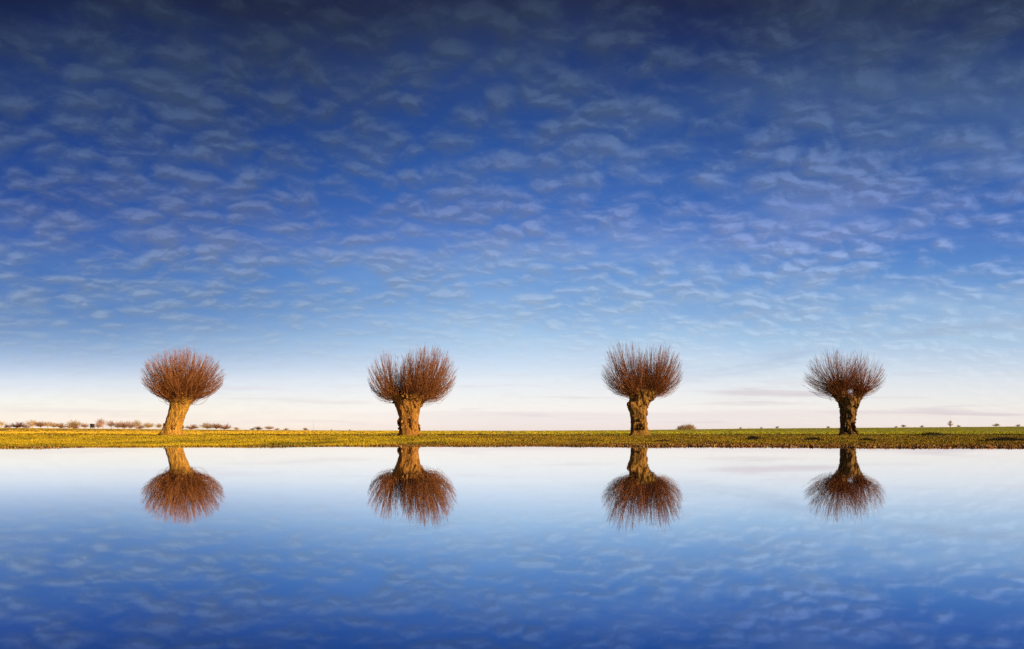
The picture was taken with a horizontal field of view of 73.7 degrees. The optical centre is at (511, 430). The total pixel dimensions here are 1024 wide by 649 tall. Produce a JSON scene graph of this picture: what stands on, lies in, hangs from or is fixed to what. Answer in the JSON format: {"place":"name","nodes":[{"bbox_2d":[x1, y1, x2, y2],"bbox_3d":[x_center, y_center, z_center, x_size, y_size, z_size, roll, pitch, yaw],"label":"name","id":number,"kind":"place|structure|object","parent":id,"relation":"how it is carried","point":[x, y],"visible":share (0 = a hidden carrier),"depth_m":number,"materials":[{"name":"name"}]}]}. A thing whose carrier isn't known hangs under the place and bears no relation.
{"place":"outdoors","nodes":[
{"label":"outdoors","id":0,"kind":"place"},
{"bbox_2d":[0,446,1023,648],"bbox_3d":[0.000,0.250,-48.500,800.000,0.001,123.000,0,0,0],"label":"water","id":1,"kind":"structure","parent":0,"point":[474,547],"depth_m":1.47,"materials":[{"name":"blue liquid"}]},
{"bbox_2d":[0,426,1023,447],"bbox_3d":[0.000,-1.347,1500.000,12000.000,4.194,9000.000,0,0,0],"label":"ground","id":2,"kind":"structure","parent":0,"point":[928,429],"depth_m":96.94,"materials":[{"name":"green plant"}]},
{"bbox_2d":[9,422,26,427],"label":"bare bush","id":3,"kind":"object","parent":2,"relation":"on","point":[19,424],"visible":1,"depth_m":279.46,"materials":[{"name":"brown plant"}]},
{"bbox_2d":[23,420,37,427],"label":"bare tree","id":4,"kind":"object","parent":2,"relation":"on","point":[30,423],"visible":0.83,"depth_m":309.77,"materials":[{"name":"brown plant"}]},
{"bbox_2d":[33,421,47,427],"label":"bare tree","id":5,"kind":"object","parent":2,"relation":"on","point":[40,424],"visible":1,"depth_m":289.73,"materials":[{"name":"brown plant"}]},
{"bbox_2d":[55,422,66,427],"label":"bare bush","id":6,"kind":"object","parent":2,"relation":"on","point":[62,425],"visible":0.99,"depth_m":289.50,"materials":[{"name":"brown plant"}]},
{"bbox_2d":[64,419,82,426],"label":"bare tree","id":7,"kind":"object","parent":2,"relation":"on","point":[75,423],"visible":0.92,"depth_m":309.00,"materials":[{"name":"brown plant"}]},
{"bbox_2d":[80,423,89,428],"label":"bare tree","id":8,"kind":"object","parent":2,"relation":"on","point":[85,425],"visible":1,"depth_m":299.69,"materials":[{"name":"brown plant"}]},
{"bbox_2d":[96,418,106,427],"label":"bare tree","id":9,"kind":"object","parent":2,"relation":"on","point":[101,421],"visible":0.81,"depth_m":320.15,"materials":[{"name":"brown plant"}]},
{"bbox_2d":[111,421,124,427],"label":"bare tree","id":10,"kind":"object","parent":2,"relation":"on","point":[118,425],"visible":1,"depth_m":299.33,"materials":[{"name":"brown plant"}]},
{"bbox_2d":[126,422,136,428],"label":"bare tree","id":11,"kind":"object","parent":2,"relation":"on","point":[129,425],"visible":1,"depth_m":299.09,"materials":[{"name":"brown plant"}]},
{"bbox_2d":[131,420,141,428],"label":"bare tree","id":12,"kind":"object","parent":2,"relation":"on","point":[138,422],"visible":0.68,"depth_m":319.50,"materials":[{"name":"brown plant"}]},
{"bbox_2d":[142,422,153,428],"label":"bare tree","id":13,"kind":"object","parent":2,"relation":"on","point":[148,425],"visible":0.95,"depth_m":329.77,"materials":[{"name":"brown plant"}]},
{"bbox_2d":[140,347,226,434],"bbox_3d":[-16.613,-1.958,34.490,4.269,4.982,3.734,0,0,0],"label":"pollard willow","id":14,"kind":"object","parent":2,"relation":"on","point":[180,393],"visible":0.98,"depth_m":34.04,"materials":[{"name":"brown plant"}]},
{"bbox_2d":[184,424,198,428],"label":"bare bush","id":15,"kind":"object","parent":2,"relation":"on","point":[194,426],"visible":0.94,"depth_m":309.54,"materials":[{"name":"brown plant"}]},
{"bbox_2d":[199,423,211,429],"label":"bare tree","id":16,"kind":"object","parent":2,"relation":"on","point":[207,425],"visible":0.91,"depth_m":309.30,"materials":[{"name":"brown plant"}]},
{"bbox_2d":[209,424,222,429],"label":"bare tree","id":17,"kind":"object","parent":2,"relation":"on","point":[214,426],"visible":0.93,"depth_m":309.17,"materials":[{"name":"brown plant"}]},
{"bbox_2d":[216,423,230,429],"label":"bare bush","id":18,"kind":"object","parent":2,"relation":"on","point":[224,427],"visible":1,"depth_m":309.26,"materials":[{"name":"brown plant"}]},
{"bbox_2d":[367,346,458,435],"bbox_3d":[-4.737,-1.848,32.503,4.458,4.797,2.620,0,0,0],"label":"pollard willow","id":19,"kind":"object","parent":2,"relation":"on","point":[415,394],"visible":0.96,"depth_m":32.16,"materials":[{"name":"orange plant"}]},
{"bbox_2d":[1,443,1023,447],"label":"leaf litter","id":20,"kind":"object","parent":2,"relation":"on","point":[830,445],"visible":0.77,"depth_m":10.93,"materials":[{"name":"brown plant"}]},
{"bbox_2d":[600,341,682,435],"bbox_3d":[6.212,-1.966,32.506,4.038,4.960,2.208,0,0,0],"label":"pollard willow","id":21,"kind":"object","parent":2,"relation":"on","point":[642,389],"visible":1,"depth_m":32.20,"materials":[{"name":"brown plant"}]},
{"bbox_2d":[676,423,697,429],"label":"bare thicket","id":22,"kind":"object","parent":2,"relation":"on","point":[686,427],"visible":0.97,"depth_m":259.10,"materials":[{"name":"brown plant"}]},
{"bbox_2d":[745,436,760,439],"bbox_3d":[6.322,0.191,17.950,0.465,0.151,0.296,0,0,0],"label":"weed tussock","id":23,"kind":"object","parent":2,"relation":"on","point":[751,437],"visible":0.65,"depth_m":17.86,"materials":[{"name":"green plant"}]},
{"bbox_2d":[804,437,822,440],"bbox_3d":[7.400,0.200,16.765,0.567,0.127,0.339,0,0,0],"label":"weed tussock","id":24,"kind":"object","parent":2,"relation":"on","point":[812,438],"visible":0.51,"depth_m":16.68,"materials":[{"name":"green plant"}]},
{"bbox_2d":[802,347,887,434],"bbox_3d":[16.734,-1.926,34.596,4.214,4.937,3.180,0,0,0],"label":"pollard willow","id":25,"kind":"object","parent":2,"relation":"on","point":[842,396],"visible":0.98,"depth_m":34.23,"materials":[{"name":"brown plant"}]},
{"bbox_2d":[858,438,874,440],"bbox_3d":[8.158,0.211,15.704,0.535,0.118,0.264,0,0,0],"label":"weed tussock","id":26,"kind":"object","parent":2,"relation":"on","point":[869,439],"visible":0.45,"depth_m":15.64,"materials":[{"name":"plant"}]},
{"bbox_2d":[976,437,1023,441],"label":"weed tussock","id":27,"kind":"object","parent":2,"relation":"on","point":[1007,439],"visible":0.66,"depth_m":15.19,"materials":[{"name":"plant"}]},
{"bbox_2d":[0,0,1023,430],"label":"sky","id":28,"kind":"structure","parent":0,"point":[292,195],"materials":[{"name":"blue"}]},
{"bbox_2d":[736,433,1023,434],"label":"dead stalks","id":29,"kind":"object","parent":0,"point":[915,434],"visible":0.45,"depth_m":35.84,"materials":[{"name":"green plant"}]},
{"bbox_2d":[915,432,946,435],"bbox_3d":[19.250,0.142,31.427,1.625,0.247,0.533,0,0,0],"label":"weed tussock","id":30,"kind":"object","parent":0,"point":[930,434],"visible":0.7,"depth_m":31.28,"materials":[{"name":"green plant"}]}
]}

